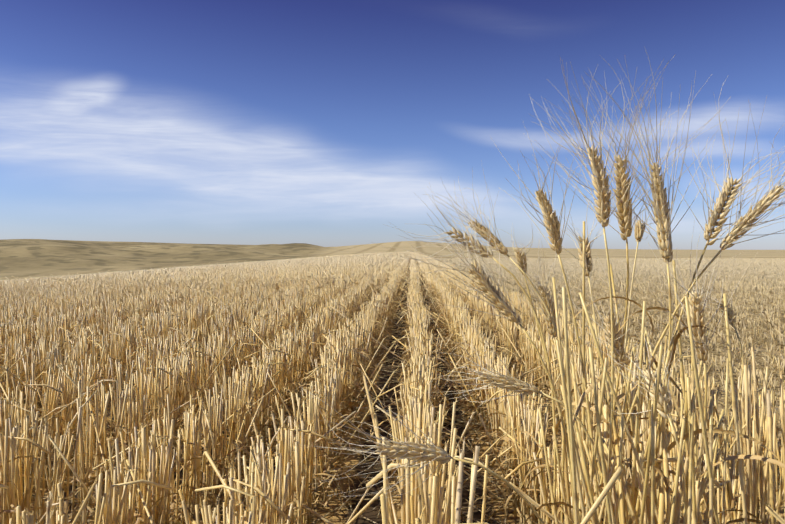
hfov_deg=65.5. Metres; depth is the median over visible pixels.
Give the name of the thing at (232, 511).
stubble row
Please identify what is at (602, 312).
stubble row
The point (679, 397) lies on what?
stubble row
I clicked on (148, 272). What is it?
stubble row
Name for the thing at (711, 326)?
stubble row
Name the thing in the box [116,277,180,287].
stubble row
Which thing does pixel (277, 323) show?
stubble row
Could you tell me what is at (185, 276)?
stubble row
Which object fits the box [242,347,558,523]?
stubble row
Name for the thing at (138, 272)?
stubble row
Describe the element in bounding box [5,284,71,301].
stubble row
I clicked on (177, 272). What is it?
stubble row
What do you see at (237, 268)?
stubble row
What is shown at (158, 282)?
stubble row
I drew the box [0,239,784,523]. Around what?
field ground
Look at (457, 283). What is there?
stubble row
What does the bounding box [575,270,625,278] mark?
stubble row
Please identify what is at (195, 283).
stubble row
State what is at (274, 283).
stubble row
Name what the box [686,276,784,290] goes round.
stubble row
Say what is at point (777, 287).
stubble row
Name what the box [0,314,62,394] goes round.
stubble row
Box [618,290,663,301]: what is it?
stubble row
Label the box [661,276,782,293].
stubble row
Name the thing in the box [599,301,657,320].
stubble row
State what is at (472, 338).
stubble row
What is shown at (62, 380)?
stubble row
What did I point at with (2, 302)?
stubble row
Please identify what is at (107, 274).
stubble row
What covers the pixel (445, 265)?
stubble row
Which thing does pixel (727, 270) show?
stubble row
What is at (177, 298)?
stubble row
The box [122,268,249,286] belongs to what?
stubble row
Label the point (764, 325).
stubble row
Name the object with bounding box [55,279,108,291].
stubble row
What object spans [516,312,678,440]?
stubble row
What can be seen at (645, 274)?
stubble row
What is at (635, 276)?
stubble row
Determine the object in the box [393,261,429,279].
stubble row
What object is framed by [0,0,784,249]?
sky
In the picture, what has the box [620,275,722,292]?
stubble row
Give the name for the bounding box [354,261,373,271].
stubble row
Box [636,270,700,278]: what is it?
stubble row
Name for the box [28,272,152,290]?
stubble row
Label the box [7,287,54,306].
stubble row
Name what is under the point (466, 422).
straw litter
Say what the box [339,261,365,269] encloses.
stubble row
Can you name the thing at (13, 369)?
stubble row
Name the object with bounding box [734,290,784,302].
stubble row
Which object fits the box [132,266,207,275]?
stubble row
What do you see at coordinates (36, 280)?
stubble row
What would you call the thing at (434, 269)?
stubble row
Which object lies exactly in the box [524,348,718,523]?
stubble row
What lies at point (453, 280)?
stubble row
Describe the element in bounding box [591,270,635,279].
stubble row
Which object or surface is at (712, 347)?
stubble row
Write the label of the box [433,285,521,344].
stubble row
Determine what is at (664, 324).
stubble row
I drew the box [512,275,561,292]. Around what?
stubble row
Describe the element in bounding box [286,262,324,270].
stubble row
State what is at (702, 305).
stubble row
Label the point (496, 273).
stubble row
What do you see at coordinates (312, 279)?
stubble row
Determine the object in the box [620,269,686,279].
stubble row
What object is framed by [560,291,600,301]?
stubble row
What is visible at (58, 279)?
stubble row
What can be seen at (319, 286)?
stubble row
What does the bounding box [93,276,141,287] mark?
stubble row
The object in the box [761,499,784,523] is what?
stubble row
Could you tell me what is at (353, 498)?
straw litter
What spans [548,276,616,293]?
stubble row
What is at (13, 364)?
stubble row
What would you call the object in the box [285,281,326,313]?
stubble row
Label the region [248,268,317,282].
stubble row
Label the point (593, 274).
stubble row
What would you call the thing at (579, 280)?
stubble row
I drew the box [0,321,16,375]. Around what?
stubble row
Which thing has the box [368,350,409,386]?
straw litter
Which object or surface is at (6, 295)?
stubble row
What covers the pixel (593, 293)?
stubble row
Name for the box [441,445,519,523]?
straw litter
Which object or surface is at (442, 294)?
stubble row
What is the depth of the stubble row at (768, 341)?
4.10 m
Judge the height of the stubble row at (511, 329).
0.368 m
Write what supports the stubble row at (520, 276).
on the field ground
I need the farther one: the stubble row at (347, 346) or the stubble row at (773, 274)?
the stubble row at (773, 274)
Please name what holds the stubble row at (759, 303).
on the field ground
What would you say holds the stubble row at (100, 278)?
on the field ground
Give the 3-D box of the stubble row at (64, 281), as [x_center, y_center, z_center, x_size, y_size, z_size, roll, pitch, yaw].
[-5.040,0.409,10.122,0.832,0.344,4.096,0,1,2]
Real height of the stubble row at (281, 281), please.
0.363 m
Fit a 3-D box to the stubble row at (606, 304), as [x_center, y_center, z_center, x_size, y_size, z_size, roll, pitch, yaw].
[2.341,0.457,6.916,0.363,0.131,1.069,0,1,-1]
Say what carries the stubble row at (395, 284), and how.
on the field ground
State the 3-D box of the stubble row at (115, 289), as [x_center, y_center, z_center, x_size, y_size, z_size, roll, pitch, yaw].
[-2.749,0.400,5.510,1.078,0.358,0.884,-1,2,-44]
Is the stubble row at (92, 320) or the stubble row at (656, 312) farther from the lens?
the stubble row at (656, 312)
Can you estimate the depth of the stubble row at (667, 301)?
6.93 m
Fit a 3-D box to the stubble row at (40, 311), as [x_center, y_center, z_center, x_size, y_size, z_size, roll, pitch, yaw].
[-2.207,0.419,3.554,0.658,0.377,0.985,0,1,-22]
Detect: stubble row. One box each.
[0,272,110,287]
[0,280,58,296]
[0,286,31,300]
[0,287,76,314]
[0,289,70,332]
[0,290,19,303]
[0,295,45,328]
[0,299,158,377]
[0,300,78,362]
[0,302,35,337]
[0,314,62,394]
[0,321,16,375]
[0,322,148,421]
[0,340,289,523]
[0,343,195,514]
[0,353,26,377]
[0,360,103,452]
[1,274,97,286]
[1,304,104,378]
[3,271,133,287]
[5,274,84,282]
[5,274,108,283]
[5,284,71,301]
[6,273,140,288]
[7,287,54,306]
[9,460,171,523]
[11,282,98,304]
[11,316,191,440]
[13,281,62,293]
[20,291,140,343]
[21,280,75,289]
[24,289,116,329]
[26,284,125,325]
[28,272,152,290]
[29,282,77,298]
[32,284,125,304]
[42,356,355,523]
[47,271,166,288]
[47,279,128,296]
[48,272,171,286]
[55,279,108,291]
[56,288,169,338]
[56,320,206,444]
[67,270,148,277]
[71,289,224,330]
[73,279,119,289]
[82,270,185,283]
[85,301,209,371]
[86,269,202,282]
[86,315,269,439]
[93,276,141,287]
[100,278,159,310]
[101,269,168,278]
[106,286,166,309]
[108,266,202,276]
[114,267,193,275]
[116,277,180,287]
[118,283,189,313]
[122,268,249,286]
[122,269,218,281]
[122,279,171,305]
[126,444,294,523]
[130,267,249,283]
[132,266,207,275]
[138,298,238,366]
[139,278,192,292]
[145,266,214,273]
[147,278,175,292]
[147,283,233,307]
[159,284,226,305]
[160,275,213,289]
[162,280,230,308]
[163,266,221,273]
[167,289,273,340]
[169,266,275,283]
[173,290,284,335]
[175,278,231,299]
[176,315,329,442]
[177,267,259,284]
[187,355,397,523]
[191,277,221,289]
[194,264,245,272]
[196,275,277,288]
[200,285,281,323]
[202,265,256,271]
[202,374,622,523]
[204,294,271,372]
[207,278,278,309]
[208,290,304,337]
[215,267,284,281]
[216,275,236,290]
[217,298,347,372]
[219,265,262,270]
[228,267,298,281]
[228,277,322,311]
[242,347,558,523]
[245,284,325,314]
[246,264,286,272]
[246,274,288,285]
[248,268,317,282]
[249,279,309,301]
[250,312,492,441]
[257,263,295,271]
[258,275,299,293]
[267,289,365,335]
[274,267,321,279]
[283,267,344,286]
[285,261,310,265]
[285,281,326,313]
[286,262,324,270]
[297,298,356,377]
[298,264,333,271]
[299,277,321,285]
[303,266,360,284]
[304,279,327,294]
[310,283,372,308]
[312,262,343,271]
[313,284,396,319]
[315,274,338,291]
[318,298,430,383]
[323,266,372,280]
[323,319,577,438]
[327,276,352,297]
[329,292,411,336]
[331,262,367,270]
[331,304,451,375]
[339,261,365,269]
[339,289,404,344]
[343,273,386,301]
[346,266,377,283]
[348,275,379,290]
[352,279,407,309]
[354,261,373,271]
[354,273,406,303]
[357,266,410,297]
[361,281,405,326]
[362,319,589,449]
[366,289,448,347]
[367,278,432,311]
[373,266,424,290]
[374,262,397,272]
[374,279,407,313]
[374,284,451,327]
[376,349,729,523]
[386,263,400,277]
[386,265,445,293]
[388,261,421,281]
[393,260,410,269]
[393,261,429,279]
[394,299,530,380]
[396,265,457,295]
[400,282,510,327]
[402,273,429,304]
[402,289,483,345]
[409,262,431,277]
[416,259,440,267]
[419,264,440,275]
[420,304,536,379]
[421,273,449,305]
[421,273,466,290]
[421,278,459,313]
[426,283,519,324]
[427,260,442,268]
[429,262,468,273]
[430,277,473,300]
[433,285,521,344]
[438,266,466,286]
[443,267,471,286]
[447,275,505,290]
[449,317,638,441]
[482,271,501,278]
[486,276,521,293]
[488,269,512,278]
[492,285,520,323]
[496,266,515,271]
[497,276,538,293]
[498,270,523,278]
[499,288,570,346]
[499,344,783,523]
[505,270,538,277]
[509,326,784,523]
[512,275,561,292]
[515,270,549,279]
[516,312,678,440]
[520,289,542,301]
[522,276,577,293]
[523,299,638,367]
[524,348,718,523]
[527,270,561,278]
[534,276,592,293]
[534,296,569,308]
[536,270,574,279]
[545,266,574,271]
[546,270,587,279]
[547,290,567,301]
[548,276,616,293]
[551,266,582,272]
[555,270,598,279]
[557,295,594,309]
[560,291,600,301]
[561,276,633,293]
[561,302,599,318]
[563,316,602,335]
[564,270,608,278]
[568,266,602,271]
[571,311,640,335]
[573,276,648,293]
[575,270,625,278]
[578,289,607,301]
[580,295,620,309]
[581,302,629,318]
[585,276,664,293]
[590,331,662,362]
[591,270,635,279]
[592,267,620,271]
[593,295,639,308]
[595,270,650,278]
[598,289,638,301]
[599,276,682,293]
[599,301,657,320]
[607,271,660,279]
[607,355,703,400]
[613,270,670,278]
[613,276,701,293]
[613,310,668,338]
[614,266,660,272]
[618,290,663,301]
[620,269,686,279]
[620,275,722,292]
[621,266,666,271]
[621,294,674,309]
[622,325,714,363]
[628,304,685,320]
[630,289,674,301]
[631,347,784,523]
[632,310,709,335]
[635,266,689,271]
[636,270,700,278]
[636,347,761,409]
[638,295,685,307]
[639,276,745,293]
[641,270,709,277]
[643,266,697,272]
[648,301,712,320]
[649,270,722,278]
[649,276,758,293]
[657,329,764,364]
[658,290,688,298]
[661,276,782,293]
[662,270,736,278]
[668,296,719,308]
[669,266,727,271]
[670,270,746,279]
[675,396,781,491]
[677,353,784,408]
[678,270,766,279]
[678,276,782,292]
[679,290,718,301]
[680,266,736,272]
[680,305,749,320]
[682,312,755,338]
[683,328,784,362]
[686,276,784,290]
[689,266,755,271]
[690,270,775,278]
[699,270,784,278]
[699,296,748,309]
[701,290,748,300]
[702,276,784,288]
[702,303,775,321]
[705,266,774,271]
[706,311,784,337]
[709,270,779,278]
[709,290,769,301]
[712,276,784,286]
[713,296,777,309]
[713,347,784,384]
[718,396,781,438]
[722,270,781,276]
[724,324,784,352]
[725,276,784,284]
[730,270,783,276]
[732,302,784,320]
[733,295,784,309]
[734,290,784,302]
[736,310,784,333]
[737,270,784,275]
[737,276,784,283]
[751,290,784,298]
[753,310,784,325]
[755,295,784,305]
[759,302,784,316]
[759,325,784,342]
[761,352,784,366]
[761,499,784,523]
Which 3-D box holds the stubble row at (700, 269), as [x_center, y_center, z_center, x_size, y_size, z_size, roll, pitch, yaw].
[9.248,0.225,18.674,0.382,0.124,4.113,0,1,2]
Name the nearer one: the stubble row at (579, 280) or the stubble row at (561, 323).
the stubble row at (561, 323)
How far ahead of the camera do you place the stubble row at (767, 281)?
11.15 m
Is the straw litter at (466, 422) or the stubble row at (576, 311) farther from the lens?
the stubble row at (576, 311)
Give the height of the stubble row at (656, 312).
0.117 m
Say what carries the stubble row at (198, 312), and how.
on the field ground
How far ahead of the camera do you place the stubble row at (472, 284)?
7.51 m
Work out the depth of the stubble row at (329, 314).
3.42 m
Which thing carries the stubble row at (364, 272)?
on the field ground
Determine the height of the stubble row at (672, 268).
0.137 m
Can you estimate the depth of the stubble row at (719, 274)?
14.07 m
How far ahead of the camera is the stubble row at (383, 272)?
9.11 m
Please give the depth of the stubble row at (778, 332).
4.33 m
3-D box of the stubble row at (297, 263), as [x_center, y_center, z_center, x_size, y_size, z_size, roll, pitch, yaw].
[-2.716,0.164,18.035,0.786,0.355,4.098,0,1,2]
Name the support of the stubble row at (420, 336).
on the field ground
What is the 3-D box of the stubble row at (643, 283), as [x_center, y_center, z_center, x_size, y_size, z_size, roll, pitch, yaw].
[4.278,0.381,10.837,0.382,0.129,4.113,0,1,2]
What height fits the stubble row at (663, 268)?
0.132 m
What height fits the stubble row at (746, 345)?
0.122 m
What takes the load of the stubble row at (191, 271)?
on the field ground
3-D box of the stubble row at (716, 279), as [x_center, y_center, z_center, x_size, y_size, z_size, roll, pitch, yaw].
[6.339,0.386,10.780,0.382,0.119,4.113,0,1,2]
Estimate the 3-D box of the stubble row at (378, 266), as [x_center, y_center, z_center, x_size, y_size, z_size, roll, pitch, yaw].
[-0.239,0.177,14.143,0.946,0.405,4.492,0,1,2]
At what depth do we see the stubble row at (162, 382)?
1.45 m
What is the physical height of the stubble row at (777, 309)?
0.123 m
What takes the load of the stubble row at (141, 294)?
on the field ground
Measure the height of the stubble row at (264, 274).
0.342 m
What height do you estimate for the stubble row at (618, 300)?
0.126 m
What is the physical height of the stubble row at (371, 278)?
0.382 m
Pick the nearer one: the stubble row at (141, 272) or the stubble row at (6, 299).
the stubble row at (6, 299)
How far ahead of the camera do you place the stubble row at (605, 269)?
18.52 m
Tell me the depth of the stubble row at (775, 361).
3.40 m
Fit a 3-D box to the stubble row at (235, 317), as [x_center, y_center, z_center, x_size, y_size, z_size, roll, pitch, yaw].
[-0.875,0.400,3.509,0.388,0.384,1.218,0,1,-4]
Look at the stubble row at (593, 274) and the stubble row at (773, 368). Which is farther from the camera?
the stubble row at (593, 274)
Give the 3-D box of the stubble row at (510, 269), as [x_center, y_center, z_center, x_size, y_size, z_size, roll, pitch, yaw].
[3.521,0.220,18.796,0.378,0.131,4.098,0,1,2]
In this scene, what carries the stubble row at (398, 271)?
on the field ground
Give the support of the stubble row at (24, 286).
on the field ground
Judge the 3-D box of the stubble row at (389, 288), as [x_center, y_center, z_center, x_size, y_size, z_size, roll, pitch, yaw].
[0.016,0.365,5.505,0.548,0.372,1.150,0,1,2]
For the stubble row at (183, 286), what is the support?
on the field ground
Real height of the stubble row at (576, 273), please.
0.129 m
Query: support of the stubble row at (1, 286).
on the field ground
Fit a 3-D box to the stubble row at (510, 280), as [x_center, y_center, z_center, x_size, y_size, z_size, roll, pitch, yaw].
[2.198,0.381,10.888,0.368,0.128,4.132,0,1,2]
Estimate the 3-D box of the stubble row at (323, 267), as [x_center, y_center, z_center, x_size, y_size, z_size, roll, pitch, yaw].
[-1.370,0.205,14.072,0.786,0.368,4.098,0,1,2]
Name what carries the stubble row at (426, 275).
on the field ground
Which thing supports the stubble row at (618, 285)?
on the field ground
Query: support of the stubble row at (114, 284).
on the field ground
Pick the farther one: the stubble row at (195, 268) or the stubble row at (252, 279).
the stubble row at (195, 268)
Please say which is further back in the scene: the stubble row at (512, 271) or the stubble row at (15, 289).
the stubble row at (512, 271)
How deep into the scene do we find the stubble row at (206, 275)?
9.66 m
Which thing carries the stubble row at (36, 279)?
on the field ground
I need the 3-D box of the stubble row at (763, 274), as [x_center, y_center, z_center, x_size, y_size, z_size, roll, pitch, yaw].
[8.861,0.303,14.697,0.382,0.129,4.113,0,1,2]
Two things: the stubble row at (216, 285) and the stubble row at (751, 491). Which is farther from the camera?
the stubble row at (216, 285)
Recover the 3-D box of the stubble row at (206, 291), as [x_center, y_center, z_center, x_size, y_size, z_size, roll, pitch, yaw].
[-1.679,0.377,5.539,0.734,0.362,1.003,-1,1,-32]
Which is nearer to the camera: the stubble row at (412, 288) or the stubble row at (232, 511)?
the stubble row at (232, 511)
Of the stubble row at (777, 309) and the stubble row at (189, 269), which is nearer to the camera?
the stubble row at (777, 309)
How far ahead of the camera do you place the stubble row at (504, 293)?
5.36 m
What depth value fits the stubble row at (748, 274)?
14.53 m
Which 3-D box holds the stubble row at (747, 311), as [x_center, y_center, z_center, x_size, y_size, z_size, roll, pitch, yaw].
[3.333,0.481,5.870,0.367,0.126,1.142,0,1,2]
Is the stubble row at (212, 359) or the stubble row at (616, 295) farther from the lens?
the stubble row at (616, 295)
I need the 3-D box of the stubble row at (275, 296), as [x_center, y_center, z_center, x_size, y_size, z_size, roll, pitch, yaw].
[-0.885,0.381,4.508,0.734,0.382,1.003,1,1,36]
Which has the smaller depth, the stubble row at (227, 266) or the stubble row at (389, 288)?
the stubble row at (389, 288)
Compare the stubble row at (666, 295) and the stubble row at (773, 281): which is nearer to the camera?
the stubble row at (666, 295)
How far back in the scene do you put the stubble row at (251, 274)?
9.79 m
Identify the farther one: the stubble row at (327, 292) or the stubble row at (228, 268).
the stubble row at (228, 268)
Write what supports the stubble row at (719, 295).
on the field ground
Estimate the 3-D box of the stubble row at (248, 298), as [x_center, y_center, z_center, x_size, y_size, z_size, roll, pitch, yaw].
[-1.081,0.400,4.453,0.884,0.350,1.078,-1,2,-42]
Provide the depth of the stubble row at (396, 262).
17.44 m
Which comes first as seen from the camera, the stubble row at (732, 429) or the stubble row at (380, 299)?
the stubble row at (732, 429)
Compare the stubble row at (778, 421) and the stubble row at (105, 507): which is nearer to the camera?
the stubble row at (105, 507)
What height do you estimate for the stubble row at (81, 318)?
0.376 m
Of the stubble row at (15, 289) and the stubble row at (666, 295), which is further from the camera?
the stubble row at (666, 295)
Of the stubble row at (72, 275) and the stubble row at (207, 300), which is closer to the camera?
the stubble row at (207, 300)
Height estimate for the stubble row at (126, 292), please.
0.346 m
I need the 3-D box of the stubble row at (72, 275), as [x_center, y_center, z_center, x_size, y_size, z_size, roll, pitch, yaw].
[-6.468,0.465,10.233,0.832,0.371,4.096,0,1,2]
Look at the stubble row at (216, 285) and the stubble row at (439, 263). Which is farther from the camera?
the stubble row at (439, 263)
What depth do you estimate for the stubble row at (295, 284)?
6.33 m
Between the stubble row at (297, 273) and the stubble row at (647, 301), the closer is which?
the stubble row at (647, 301)
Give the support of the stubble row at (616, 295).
on the field ground
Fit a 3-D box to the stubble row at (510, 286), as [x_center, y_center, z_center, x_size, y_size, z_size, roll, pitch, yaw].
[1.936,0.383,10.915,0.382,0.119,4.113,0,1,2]
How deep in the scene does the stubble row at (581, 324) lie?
4.93 m
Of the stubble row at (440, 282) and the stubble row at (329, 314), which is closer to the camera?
the stubble row at (329, 314)
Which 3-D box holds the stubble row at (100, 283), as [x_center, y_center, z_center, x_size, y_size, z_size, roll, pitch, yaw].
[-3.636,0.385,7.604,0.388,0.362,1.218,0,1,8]
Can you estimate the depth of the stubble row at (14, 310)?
3.90 m
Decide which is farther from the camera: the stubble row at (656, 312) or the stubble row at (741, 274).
the stubble row at (741, 274)
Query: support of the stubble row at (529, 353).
on the field ground
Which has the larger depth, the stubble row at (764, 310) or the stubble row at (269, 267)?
the stubble row at (269, 267)
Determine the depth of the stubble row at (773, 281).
11.99 m
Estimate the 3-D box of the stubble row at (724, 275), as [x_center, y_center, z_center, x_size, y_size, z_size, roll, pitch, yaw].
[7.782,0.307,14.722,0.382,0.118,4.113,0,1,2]
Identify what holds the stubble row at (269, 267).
on the field ground
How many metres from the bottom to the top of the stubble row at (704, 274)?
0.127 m
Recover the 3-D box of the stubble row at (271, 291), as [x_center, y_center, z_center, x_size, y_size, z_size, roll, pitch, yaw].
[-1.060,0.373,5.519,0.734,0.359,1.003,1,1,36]
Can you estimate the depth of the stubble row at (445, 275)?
9.91 m
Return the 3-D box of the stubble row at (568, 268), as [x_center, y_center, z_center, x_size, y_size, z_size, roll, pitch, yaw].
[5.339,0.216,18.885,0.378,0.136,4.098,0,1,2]
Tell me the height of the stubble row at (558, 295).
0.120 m
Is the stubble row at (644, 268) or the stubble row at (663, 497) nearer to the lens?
the stubble row at (663, 497)
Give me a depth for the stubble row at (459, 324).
3.45 m
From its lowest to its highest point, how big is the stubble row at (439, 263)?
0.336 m
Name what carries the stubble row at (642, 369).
on the field ground
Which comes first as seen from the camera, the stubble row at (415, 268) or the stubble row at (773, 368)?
the stubble row at (773, 368)
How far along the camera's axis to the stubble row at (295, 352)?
2.30 m
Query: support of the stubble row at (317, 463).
on the field ground
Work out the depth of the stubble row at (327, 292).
5.51 m
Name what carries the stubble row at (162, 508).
on the field ground
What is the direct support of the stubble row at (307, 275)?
on the field ground
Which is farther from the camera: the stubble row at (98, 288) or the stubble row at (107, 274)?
the stubble row at (107, 274)
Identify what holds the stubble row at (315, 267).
on the field ground
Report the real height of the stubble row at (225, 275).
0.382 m
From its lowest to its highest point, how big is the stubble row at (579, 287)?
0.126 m
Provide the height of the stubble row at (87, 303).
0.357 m
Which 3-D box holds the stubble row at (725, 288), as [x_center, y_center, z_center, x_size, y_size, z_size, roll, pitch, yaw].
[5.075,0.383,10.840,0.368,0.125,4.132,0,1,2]
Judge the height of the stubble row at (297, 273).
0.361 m
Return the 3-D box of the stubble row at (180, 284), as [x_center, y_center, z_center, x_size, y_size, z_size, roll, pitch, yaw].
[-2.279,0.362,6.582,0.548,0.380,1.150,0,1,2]
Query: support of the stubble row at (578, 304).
on the field ground
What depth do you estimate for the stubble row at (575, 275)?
14.60 m
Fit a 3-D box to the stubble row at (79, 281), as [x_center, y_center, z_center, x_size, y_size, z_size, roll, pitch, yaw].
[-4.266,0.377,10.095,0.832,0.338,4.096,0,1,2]
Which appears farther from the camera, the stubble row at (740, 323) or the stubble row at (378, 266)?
the stubble row at (378, 266)
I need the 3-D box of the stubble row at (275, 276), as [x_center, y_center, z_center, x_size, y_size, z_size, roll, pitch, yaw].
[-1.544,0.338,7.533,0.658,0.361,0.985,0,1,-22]
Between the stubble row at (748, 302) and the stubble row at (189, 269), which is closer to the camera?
the stubble row at (748, 302)
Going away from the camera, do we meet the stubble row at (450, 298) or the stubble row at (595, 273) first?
the stubble row at (450, 298)
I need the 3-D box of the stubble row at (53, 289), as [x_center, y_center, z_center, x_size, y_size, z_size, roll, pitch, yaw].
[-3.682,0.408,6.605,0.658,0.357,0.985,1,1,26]
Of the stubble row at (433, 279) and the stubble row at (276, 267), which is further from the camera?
the stubble row at (276, 267)
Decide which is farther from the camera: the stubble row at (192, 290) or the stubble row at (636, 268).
the stubble row at (636, 268)
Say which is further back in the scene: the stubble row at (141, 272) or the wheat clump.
the stubble row at (141, 272)
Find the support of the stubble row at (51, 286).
on the field ground
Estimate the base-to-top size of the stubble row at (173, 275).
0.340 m
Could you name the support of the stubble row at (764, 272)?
on the field ground
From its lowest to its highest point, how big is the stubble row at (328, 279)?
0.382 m
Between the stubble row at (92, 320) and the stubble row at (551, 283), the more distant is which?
the stubble row at (551, 283)
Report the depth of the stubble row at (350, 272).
9.53 m
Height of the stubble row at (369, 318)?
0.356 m
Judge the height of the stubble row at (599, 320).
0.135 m
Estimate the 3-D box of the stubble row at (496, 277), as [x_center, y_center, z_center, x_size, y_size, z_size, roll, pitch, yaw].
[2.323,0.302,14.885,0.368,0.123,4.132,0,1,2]
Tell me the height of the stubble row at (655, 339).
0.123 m
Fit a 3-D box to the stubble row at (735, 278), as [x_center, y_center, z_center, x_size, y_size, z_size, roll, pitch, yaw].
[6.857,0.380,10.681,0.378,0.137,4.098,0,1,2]
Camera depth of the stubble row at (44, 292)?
5.57 m
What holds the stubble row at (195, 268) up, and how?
on the field ground
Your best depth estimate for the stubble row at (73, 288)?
6.42 m
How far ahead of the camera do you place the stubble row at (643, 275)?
13.80 m
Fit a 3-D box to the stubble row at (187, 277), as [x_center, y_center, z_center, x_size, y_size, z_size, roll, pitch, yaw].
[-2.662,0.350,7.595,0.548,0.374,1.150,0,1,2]
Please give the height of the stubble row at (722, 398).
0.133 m
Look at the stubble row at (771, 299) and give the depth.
7.11 m
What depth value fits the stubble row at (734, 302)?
6.67 m
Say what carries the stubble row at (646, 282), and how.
on the field ground
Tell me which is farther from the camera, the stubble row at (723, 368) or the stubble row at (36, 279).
the stubble row at (36, 279)
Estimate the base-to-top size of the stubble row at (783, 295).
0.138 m
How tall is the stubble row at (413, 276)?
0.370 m
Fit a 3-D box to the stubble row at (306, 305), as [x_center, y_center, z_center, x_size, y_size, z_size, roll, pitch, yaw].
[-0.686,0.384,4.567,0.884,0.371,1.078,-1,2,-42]
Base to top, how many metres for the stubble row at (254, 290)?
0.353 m
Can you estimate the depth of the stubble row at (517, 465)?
1.43 m
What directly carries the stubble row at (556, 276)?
on the field ground
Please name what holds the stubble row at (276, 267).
on the field ground
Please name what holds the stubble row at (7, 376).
on the field ground
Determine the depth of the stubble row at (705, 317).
5.91 m
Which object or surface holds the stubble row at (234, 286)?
on the field ground
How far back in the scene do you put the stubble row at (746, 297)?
7.86 m
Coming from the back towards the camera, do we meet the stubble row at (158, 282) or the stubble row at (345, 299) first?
the stubble row at (158, 282)
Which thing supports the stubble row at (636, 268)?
on the field ground
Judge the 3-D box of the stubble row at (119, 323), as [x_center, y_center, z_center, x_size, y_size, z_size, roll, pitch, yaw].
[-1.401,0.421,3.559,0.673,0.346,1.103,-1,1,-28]
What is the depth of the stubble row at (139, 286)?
6.41 m
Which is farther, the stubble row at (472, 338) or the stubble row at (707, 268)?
the stubble row at (707, 268)
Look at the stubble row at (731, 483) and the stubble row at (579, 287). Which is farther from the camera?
the stubble row at (579, 287)
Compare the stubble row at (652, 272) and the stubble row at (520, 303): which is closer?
the stubble row at (520, 303)
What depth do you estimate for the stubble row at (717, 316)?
5.75 m
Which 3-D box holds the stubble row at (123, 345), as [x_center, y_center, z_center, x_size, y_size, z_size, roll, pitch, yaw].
[-1.187,0.429,2.552,0.673,0.367,1.103,-1,1,-28]
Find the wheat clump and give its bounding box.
[302,52,784,523]
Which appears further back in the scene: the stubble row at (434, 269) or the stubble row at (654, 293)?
the stubble row at (434, 269)
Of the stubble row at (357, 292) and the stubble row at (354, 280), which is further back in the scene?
the stubble row at (354, 280)
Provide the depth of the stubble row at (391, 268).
13.59 m
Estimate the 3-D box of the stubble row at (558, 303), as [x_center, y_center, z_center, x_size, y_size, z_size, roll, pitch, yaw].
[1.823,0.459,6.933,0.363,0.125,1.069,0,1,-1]
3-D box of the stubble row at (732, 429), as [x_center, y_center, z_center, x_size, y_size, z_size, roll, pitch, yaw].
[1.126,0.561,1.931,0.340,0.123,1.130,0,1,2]
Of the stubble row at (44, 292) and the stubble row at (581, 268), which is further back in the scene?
the stubble row at (581, 268)
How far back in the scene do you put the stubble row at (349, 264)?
13.71 m
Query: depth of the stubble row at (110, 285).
6.47 m
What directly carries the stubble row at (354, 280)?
on the field ground
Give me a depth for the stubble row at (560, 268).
18.65 m
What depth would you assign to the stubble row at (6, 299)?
4.75 m
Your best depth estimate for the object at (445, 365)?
3.26 m
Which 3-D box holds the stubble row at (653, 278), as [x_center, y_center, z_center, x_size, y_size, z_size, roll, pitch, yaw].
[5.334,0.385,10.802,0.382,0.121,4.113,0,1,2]
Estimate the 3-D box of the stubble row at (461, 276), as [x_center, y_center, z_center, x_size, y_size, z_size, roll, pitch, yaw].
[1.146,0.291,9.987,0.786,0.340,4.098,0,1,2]
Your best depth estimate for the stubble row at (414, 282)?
6.46 m
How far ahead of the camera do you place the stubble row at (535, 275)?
13.88 m
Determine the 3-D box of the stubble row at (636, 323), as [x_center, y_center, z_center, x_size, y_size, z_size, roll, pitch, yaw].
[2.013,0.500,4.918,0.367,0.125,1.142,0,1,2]
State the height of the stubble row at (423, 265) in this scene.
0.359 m
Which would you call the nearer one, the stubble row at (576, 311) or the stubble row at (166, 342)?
the stubble row at (166, 342)
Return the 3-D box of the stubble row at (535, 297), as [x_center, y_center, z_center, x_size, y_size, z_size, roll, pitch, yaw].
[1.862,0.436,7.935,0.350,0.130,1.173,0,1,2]
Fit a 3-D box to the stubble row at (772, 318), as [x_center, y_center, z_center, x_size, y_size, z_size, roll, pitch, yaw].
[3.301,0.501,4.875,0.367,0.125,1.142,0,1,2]
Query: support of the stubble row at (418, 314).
on the field ground
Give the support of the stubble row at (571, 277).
on the field ground
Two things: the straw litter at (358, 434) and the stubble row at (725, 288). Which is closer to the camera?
the straw litter at (358, 434)
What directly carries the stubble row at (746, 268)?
on the field ground
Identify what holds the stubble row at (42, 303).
on the field ground
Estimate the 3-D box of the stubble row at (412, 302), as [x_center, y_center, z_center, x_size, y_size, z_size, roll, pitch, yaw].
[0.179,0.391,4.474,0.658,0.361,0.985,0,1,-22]
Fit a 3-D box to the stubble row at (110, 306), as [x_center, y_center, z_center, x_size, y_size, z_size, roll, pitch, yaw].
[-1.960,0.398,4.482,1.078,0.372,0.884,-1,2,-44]
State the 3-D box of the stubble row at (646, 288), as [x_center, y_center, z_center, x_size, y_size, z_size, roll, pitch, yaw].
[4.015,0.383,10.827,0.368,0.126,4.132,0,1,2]
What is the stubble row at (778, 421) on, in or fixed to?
on the field ground
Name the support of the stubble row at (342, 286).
on the field ground
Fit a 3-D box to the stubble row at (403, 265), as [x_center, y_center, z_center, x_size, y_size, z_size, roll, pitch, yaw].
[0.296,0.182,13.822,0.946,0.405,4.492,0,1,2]
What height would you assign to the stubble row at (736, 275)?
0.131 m
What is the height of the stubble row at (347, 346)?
0.385 m
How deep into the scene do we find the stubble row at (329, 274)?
9.05 m
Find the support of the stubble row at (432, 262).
on the field ground
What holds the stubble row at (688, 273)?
on the field ground
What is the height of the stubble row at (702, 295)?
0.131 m

